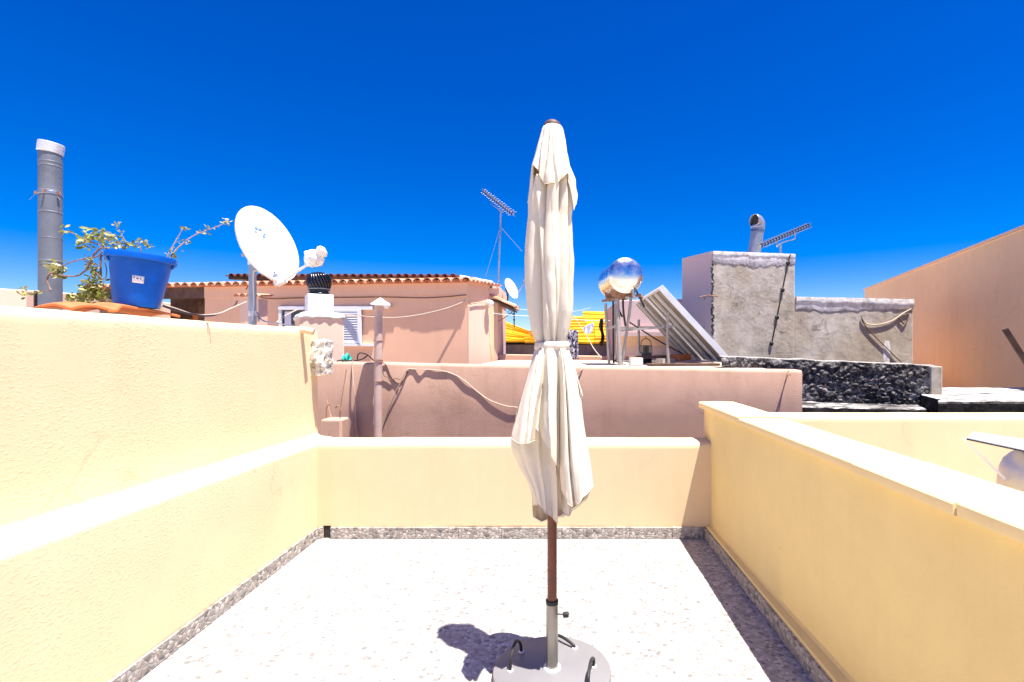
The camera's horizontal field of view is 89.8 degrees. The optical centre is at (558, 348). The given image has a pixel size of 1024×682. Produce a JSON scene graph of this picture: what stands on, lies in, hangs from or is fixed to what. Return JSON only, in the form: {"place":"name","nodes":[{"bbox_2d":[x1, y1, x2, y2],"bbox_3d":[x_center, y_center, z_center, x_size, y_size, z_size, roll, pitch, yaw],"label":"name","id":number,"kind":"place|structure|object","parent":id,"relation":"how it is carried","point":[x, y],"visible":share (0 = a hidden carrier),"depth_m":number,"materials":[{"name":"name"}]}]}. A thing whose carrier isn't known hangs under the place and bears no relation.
{"place":"outdoors","nodes":[
{"label":"outdoors","id":0,"kind":"place"},
{"bbox_2d":[34,291,37,306],"bbox_3d":[-3.934,0.073,3.860,0.013,1.014,0.040,0,0,0],"label":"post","id":1,"kind":"object","parent":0,"point":[36,299],"visible":0.21,"depth_m":3.85,"materials":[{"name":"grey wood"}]},
{"bbox_2d":[233,293,273,325],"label":"tiled pillar","id":2,"kind":"structure","parent":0,"point":[262,307],"depth_m":9.80,"materials":[{"name":"pink paint"}]},
{"bbox_2d":[163,301,246,314],"bbox_3d":[-4.955,-0.649,7.460,0.076,0.482,4.646,0,0,-22],"label":"cable","id":3,"kind":"object","parent":2,"relation":"attached to","point":[214,313],"visible":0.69,"depth_m":7.34,"materials":[{"name":"white plastic"}]},
{"bbox_2d":[163,300,237,316],"bbox_3d":[-4.835,-0.627,7.137,0.078,0.446,4.078,0,0,-23],"label":"cable","id":4,"kind":"object","parent":3,"relation":"attached to","point":[173,309],"visible":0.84,"depth_m":5.98,"materials":[{"name":"beige rubber"}]},
{"bbox_2d":[137,538,813,681],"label":"terrace floor","id":5,"kind":"structure","parent":0,"point":[453,610],"depth_m":2.83,"materials":[{"name":"tile"}]},
{"bbox_2d":[0,305,328,681],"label":"terrace wall","id":6,"kind":"structure","parent":5,"relation":"on","point":[158,491],"depth_m":2.40,"materials":[{"name":"yellow paint"}]},
{"bbox_2d":[29,139,64,309],"bbox_3d":[-3.785,-0.478,3.785,0.197,2.116,0.159,0,0,-41],"label":"flue pipe","id":7,"kind":"object","parent":6,"relation":"on","point":[49,191],"visible":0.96,"depth_m":3.75,"materials":[{"name":"grey metal"}]},
{"bbox_2d":[32,302,112,311],"bbox_3d":[-2.274,-0.197,2.410,0.208,0.047,0.260,0,0,0],"label":"roof tile","id":8,"kind":"object","parent":6,"relation":"on","point":[72,306],"visible":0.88,"depth_m":2.34,"materials":[{"name":"orange ceramic"}]},
{"bbox_2d":[70,302,180,316],"bbox_3d":[-2.273,-0.204,2.710,0.230,0.058,0.480,0,0,0],"label":"roof tile","id":9,"kind":"object","parent":6,"relation":"on","point":[133,310],"visible":0.77,"depth_m":2.71,"materials":[{"name":"orange ceramic"}]},
{"bbox_2d":[103,249,177,308],"bbox_3d":[-2.207,-0.359,2.709,0.304,0.292,0.305,0,0,0],"label":"bucket","id":10,"kind":"object","parent":9,"relation":"on","point":[140,279],"visible":0.98,"depth_m":2.61,"materials":[{"name":"blue plastic"}]},
{"bbox_2d":[12,218,230,303],"bbox_3d":[-2.528,-0.549,3.035,0.759,0.650,0.810,0,0,0],"label":"trailing plant","id":11,"kind":"object","parent":10,"relation":"in","point":[90,293],"visible":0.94,"depth_m":2.71,"materials":[{"name":"green plant"}]},
{"bbox_2d":[234,206,327,324],"bbox_3d":[-2.580,-0.378,4.794,0.744,1.916,0.691,0,0,-25],"label":"satellite dish","id":12,"kind":"object","parent":6,"relation":"on","point":[266,243],"visible":1,"depth_m":4.82,"materials":[{"name":"white metal"}]},
{"bbox_2d":[257,316,293,325],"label":"cable","id":13,"kind":"object","parent":12,"relation":"attached to","point":[274,323],"visible":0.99,"depth_m":4.67,"materials":[{"name":"metal"}]},
{"bbox_2d":[310,339,333,376],"bbox_3d":[-1.984,0.076,4.268,0.160,0.318,0.237,0,0,0],"label":"broken masonry","id":14,"kind":"object","parent":6,"relation":"attached to","point":[321,359],"visible":0.97,"depth_m":4.18,"materials":[{"name":"white stone"}]},
{"bbox_2d":[313,437,710,538],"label":"parapet","id":15,"kind":"structure","parent":5,"relation":"on","point":[447,488],"depth_m":4.00,"materials":[{"name":"yellow paint"}]},
{"bbox_2d":[493,598,610,681],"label":"umbrella stand","id":16,"kind":"object","parent":5,"relation":"on","point":[552,655],"visible":0.98,"depth_m":2.29,"materials":[{"name":"metal"}]},
{"bbox_2d":[511,119,592,601],"bbox_3d":[-0.027,0.197,2.298,0.366,2.446,0.404,0,0,0],"label":"parasol","id":17,"kind":"object","parent":16,"relation":"on","point":[549,447],"visible":1,"depth_m":2.23,"materials":[{"name":"white fabric"}]},
{"bbox_2d":[699,401,1023,681],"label":"side wall","id":18,"kind":"structure","parent":5,"relation":"on","point":[842,559],"depth_m":2.04,"materials":[{"name":"yellow paint"}]},
{"bbox_2d":[0,0,1023,334],"label":"sky","id":19,"kind":"structure","parent":0,"point":[375,132],"materials":[{"name":"blue"}]},
{"bbox_2d":[506,322,535,354],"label":"yellow roof house","id":20,"kind":"structure","parent":0,"point":[520,341],"depth_m":13.45,"materials":[{"name":"tile"}]},
{"bbox_2d":[569,311,606,355],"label":"yellow roof house","id":21,"kind":"structure","parent":0,"point":[585,347],"depth_m":13.68,"materials":[{"name":"paint"}]},
{"label":"ground","id":22,"kind":"structure","parent":0,"visible":0},
{"bbox_2d":[0,289,169,317],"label":"house","id":23,"kind":"structure","parent":22,"relation":"on","point":[8,297],"depth_m":9.60,"materials":[{"name":"white paint"}]},
{"bbox_2d":[86,273,506,363],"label":"pink house","id":24,"kind":"structure","parent":22,"relation":"on","point":[466,332],"depth_m":10.77,"materials":[{"name":"paint"}]},
{"bbox_2d":[278,306,373,345],"bbox_3d":[-4.963,-0.470,10.871,2.140,0.885,0.090,0,0,8],"label":"window","id":25,"kind":"structure","parent":24,"relation":"in","point":[282,310],"depth_m":10.95,"materials":[{"name":"white glass"}]},
{"bbox_2d":[260,294,465,298],"bbox_3d":[-4.205,-1.101,10.784,4.664,0.121,0.022,0,0,8],"label":"cable","id":26,"kind":"object","parent":24,"relation":"attached to","point":[371,297],"visible":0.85,"depth_m":10.72,"materials":[{"name":"beige plastic"}]},
{"bbox_2d":[344,300,466,317],"bbox_3d":[-3.232,-0.811,10.497,2.718,0.386,0.275,0,0,7],"label":"cable","id":27,"kind":"object","parent":24,"relation":"attached to","point":[411,315],"visible":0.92,"depth_m":10.39,"materials":[{"name":"white plastic"}]},
{"bbox_2d":[486,300,493,306],"bbox_3d":[-1.463,-0.958,10.858,0.171,0.150,0.149,0,0,45],"label":"wall lamp","id":28,"kind":"object","parent":24,"relation":"attached to","point":[489,303],"visible":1,"depth_m":10.80,"materials":[{"name":"white glass"}]},
{"bbox_2d":[482,189,521,280],"bbox_3d":[-1.428,-2.688,11.783,1.354,2.323,0.759,0,0,28],"label":"tv antenna","id":29,"kind":"object","parent":24,"relation":"attached to","point":[499,203],"visible":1,"depth_m":11.59,"materials":[{"name":"metal"}]},
{"bbox_2d":[489,294,519,326],"bbox_3d":[-1.269,-0.859,11.620,0.714,0.768,1.084,0,0,0],"label":"tiled awning","id":30,"kind":"object","parent":24,"relation":"attached to","point":[502,302],"visible":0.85,"depth_m":11.15,"materials":[{"name":"ceramic"}]},
{"bbox_2d":[505,278,524,300],"bbox_3d":[-1.009,-1.363,12.018,0.540,0.602,0.391,0,0,-11],"label":"dish","id":31,"kind":"object","parent":30,"relation":"attached to","point":[511,290],"visible":0.99,"depth_m":12.03,"materials":[{"name":"white metal"}]},
{"bbox_2d":[489,312,609,320],"bbox_3d":[-0.215,-0.677,10.753,2.569,0.201,0.092,0,0,6],"label":"clothesline","id":32,"kind":"object","parent":24,"relation":"attached to","point":[573,319],"visible":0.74,"depth_m":10.70,"materials":[{"name":"white plastic"}]},
{"bbox_2d":[583,323,593,333],"bbox_3d":[0.609,-0.428,10.800,0.252,0.244,0.086,0,0,0],"label":"hanging garment","id":33,"kind":"object","parent":32,"relation":"hanging from","point":[588,329],"visible":0.94,"depth_m":10.79,"materials":[{"name":"white fabric"}]},
{"bbox_2d":[599,318,604,345],"bbox_3d":[0.888,-0.340,10.600,0.121,0.575,0.086,0,0,0],"label":"hanging garment","id":34,"kind":"object","parent":32,"relation":"hanging from","point":[601,331],"visible":1,"depth_m":10.59,"materials":[{"name":"black fabric"}]},
{"bbox_2d":[293,272,345,360],"bbox_3d":[-3.208,1.927,6.849,0.580,5.907,0.588,0,0,-33],"label":"chimney","id":35,"kind":"object","parent":22,"relation":"on","point":[321,317],"visible":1,"depth_m":6.71,"materials":[{"name":"white paint"}]},
{"bbox_2d":[276,309,297,322],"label":"cable","id":36,"kind":"object","parent":35,"relation":"attached to","point":[286,315],"visible":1,"depth_m":5.39,"materials":[{"name":"white plastic"}]},
{"bbox_2d":[321,401,348,436],"bbox_3d":[-2.354,2.716,5.353,0.272,4.327,0.266,0,0,0],"label":"concrete block","id":37,"kind":"object","parent":22,"relation":"on","point":[331,426],"visible":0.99,"depth_m":5.22,"materials":[{"name":"paint"}]},
{"bbox_2d":[370,298,389,437],"bbox_3d":[-1.881,2.172,5.390,0.199,5.415,0.199,0,0,0],"label":"vent pipe","id":38,"kind":"object","parent":22,"relation":"on","point":[379,303],"visible":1,"depth_m":5.36,"materials":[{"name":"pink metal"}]},
{"bbox_2d":[498,354,612,360],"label":"pink parapet","id":39,"kind":"structure","parent":22,"relation":"on","point":[512,357],"depth_m":11.40,"materials":[{"name":"paint"}]},
{"bbox_2d":[318,360,801,437],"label":"mauve wall","id":40,"kind":"structure","parent":22,"relation":"on","point":[625,399],"depth_m":5.35,"materials":[{"name":"paint"}]},
{"bbox_2d":[341,353,351,361],"bbox_3d":[-2.389,0.115,5.750,0.093,0.135,0.122,0,0,0],"label":"teal hose","id":41,"kind":"object","parent":40,"relation":"on","point":[346,356],"visible":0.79,"depth_m":5.73,"materials":[{"name":"plastic"}]},
{"bbox_2d":[337,355,366,361],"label":"cable","id":42,"kind":"object","parent":40,"relation":"on","point":[353,360],"visible":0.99,"depth_m":5.66,"materials":[{"name":"black rubber"}]},
{"bbox_2d":[352,361,357,437],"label":"cable","id":43,"kind":"object","parent":40,"relation":"attached to","point":[355,400],"visible":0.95,"depth_m":5.53,"materials":[{"name":"plastic"}]},
{"bbox_2d":[357,352,373,360],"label":"cable","id":44,"kind":"object","parent":40,"relation":"on","point":[365,354],"visible":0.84,"depth_m":5.67,"materials":[{"name":"black rubber"}]},
{"bbox_2d":[382,362,407,383],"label":"cable","id":45,"kind":"object","parent":40,"relation":"attached to","point":[391,376],"visible":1,"depth_m":5.49,"materials":[{"name":"beige plastic"}]},
{"bbox_2d":[382,368,517,427],"bbox_3d":[-1.123,0.590,5.408,1.640,0.765,0.029,0,0,7],"label":"cable","id":46,"kind":"object","parent":40,"relation":"attached to","point":[442,371],"visible":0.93,"depth_m":5.44,"materials":[{"name":"beige plastic"}]},
{"bbox_2d":[566,330,578,358],"bbox_3d":[0.277,-0.082,10.400,0.250,0.598,0.086,0,0,0],"label":"hanging cloth","id":47,"kind":"object","parent":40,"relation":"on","point":[572,337],"visible":0.81,"depth_m":10.40,"materials":[{"name":"fabric"}]},
{"bbox_2d":[574,316,601,357],"bbox_3d":[0.608,-0.260,10.323,0.114,0.895,1.129,0,0,-27],"label":"cable","id":48,"kind":"object","parent":40,"relation":"attached to","point":[588,338],"visible":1,"depth_m":10.43,"materials":[{"name":"white plastic"}]},
{"bbox_2d":[629,358,642,365],"bbox_3d":[1.098,0.184,7.300,0.176,0.110,0.160,0,0,0],"label":"concrete block","id":49,"kind":"object","parent":40,"relation":"on","point":[635,361],"depth_m":7.22,"materials":[{"name":"white concrete"}]},
{"bbox_2d":[640,338,651,362],"bbox_3d":[1.462,0.011,8.600,0.192,0.465,0.162,0,0,0],"label":"lantern","id":50,"kind":"object","parent":40,"relation":"on","point":[645,352],"visible":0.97,"depth_m":8.53,"materials":[{"name":"black metal"}]},
{"bbox_2d":[625,355,666,358],"bbox_3d":[1.586,0.134,8.400,1.064,0.070,0.120,0,0,-22],"label":"plank","id":51,"kind":"object","parent":40,"relation":"on","point":[651,356],"visible":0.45,"depth_m":8.29,"materials":[{"name":"wood"}]},
{"bbox_2d":[598,258,727,364],"bbox_3d":[1.580,-0.545,8.699,1.882,1.585,2.503,0,0,0],"label":"solar heater","id":52,"kind":"object","parent":40,"relation":"on","point":[672,319],"visible":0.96,"depth_m":7.69,"materials":[{"name":"metal"}]},
{"bbox_2d":[656,358,674,362],"bbox_3d":[1.617,0.194,7.750,0.120,0.090,0.394,0,0,41],"label":"stone","id":53,"kind":"object","parent":40,"relation":"on","point":[664,360],"visible":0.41,"depth_m":7.63,"materials":[{"name":"grey stone"}]},
{"bbox_2d":[670,354,690,360],"bbox_3d":[1.924,0.139,8.150,0.200,0.110,0.391,0,0,40],"label":"crate","id":54,"kind":"object","parent":40,"relation":"on","point":[681,357],"visible":0.79,"depth_m":8.03,"materials":[{"name":"brown wood"}]},
{"bbox_2d":[646,363,719,365],"bbox_3d":[1.763,0.224,7.275,1.017,0.035,0.220,0,0,-8],"label":"plank","id":55,"kind":"object","parent":40,"relation":"on","point":[682,364],"visible":1,"depth_m":7.17,"materials":[{"name":"brown wood"}]},
{"bbox_2d":[607,299,681,360],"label":"lavender house","id":56,"kind":"structure","parent":22,"relation":"on","point":[658,348],"depth_m":10.48,"materials":[{"name":"paint"}]},
{"bbox_2d":[682,251,913,363],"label":"rough building","id":57,"kind":"structure","parent":22,"relation":"on","point":[736,316],"depth_m":9.27,"materials":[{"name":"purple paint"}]},
{"bbox_2d":[700,295,717,299],"bbox_3d":[2.619,-0.902,8.947,0.312,0.084,0.025,0,0,19],"label":"bent rod","id":58,"kind":"object","parent":57,"relation":"attached to","point":[704,296],"visible":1,"depth_m":8.95,"materials":[{"name":"metal"}]},
{"bbox_2d":[748,214,764,252],"bbox_3d":[3.777,-2.165,9.785,0.324,0.803,0.283,0,0,0],"label":"roof flue","id":59,"kind":"object","parent":57,"relation":"on","point":[757,223],"visible":1,"depth_m":9.70,"materials":[{"name":"metal"}]},
{"bbox_2d":[772,254,790,341],"bbox_3d":[3.987,-0.880,9.206,0.378,1.641,0.045,0,0,-6],"label":"cable","id":60,"kind":"object","parent":57,"relation":"attached to","point":[780,298],"visible":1,"depth_m":9.20,"materials":[{"name":"black rubber"}]},
{"bbox_2d":[758,222,810,252],"bbox_3d":[4.299,-2.097,9.700,1.354,0.708,0.226,0,0,-27],"label":"tv antenna","id":61,"kind":"object","parent":57,"relation":"on","point":[790,232],"visible":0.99,"depth_m":9.64,"materials":[{"name":"metal"}]},
{"bbox_2d":[861,316,902,362],"bbox_3d":[6.081,-0.145,9.602,0.942,0.920,0.020,0,0,-11],"label":"cable","id":62,"kind":"object","parent":57,"relation":"attached to","point":[879,340],"visible":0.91,"depth_m":9.58,"materials":[{"name":"grey plastic"}]},
{"bbox_2d":[862,309,910,324],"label":"cable","id":63,"kind":"object","parent":57,"relation":"attached to","point":[885,322],"visible":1,"depth_m":9.61,"materials":[{"name":"white plastic"}]},
{"bbox_2d":[802,401,928,412],"bbox_3d":[3.254,1.361,6.309,2.511,1.439,0.383,0,0,0],"label":"stone ledge","id":64,"kind":"object","parent":22,"relation":"on","point":[830,407],"visible":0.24,"depth_m":6.15,"materials":[{"name":"white stone"}]},
{"bbox_2d":[863,225,1023,386],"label":"peach building","id":65,"kind":"structure","parent":22,"relation":"on","point":[968,304],"depth_m":9.79,"materials":[{"name":"paint"}]},
{"bbox_2d":[920,387,1023,412],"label":"concrete slab","id":66,"kind":"structure","parent":65,"relation":"attached to","point":[976,399],"depth_m":5.87,"materials":[{"name":"white concrete"}]},
{"bbox_2d":[721,356,941,404],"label":"rubble wall","id":67,"kind":"structure","parent":66,"relation":"on","point":[840,381],"depth_m":6.44,"materials":[{"name":"black stone"}]},
{"bbox_2d":[1002,328,1023,364],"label":"slanted beam","id":68,"kind":"structure","parent":65,"relation":"attached to","point":[1013,342],"depth_m":6.33,"materials":[{"name":"brown wood"}]},
{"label":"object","id":69,"kind":"structure","parent":0,"visible":0},
{"bbox_2d":[769,412,1023,483],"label":"neighbour parapet","id":70,"kind":"structure","parent":69,"relation":"on","point":[935,438],"depth_m":4.06,"materials":[{"name":"yellow paint"}]},
{"bbox_2d":[962,432,1023,491],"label":"chimney cowl","id":71,"kind":"object","parent":69,"relation":"on","point":[1010,472],"visible":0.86,"depth_m":2.58,"materials":[{"name":"metal"}]}
]}

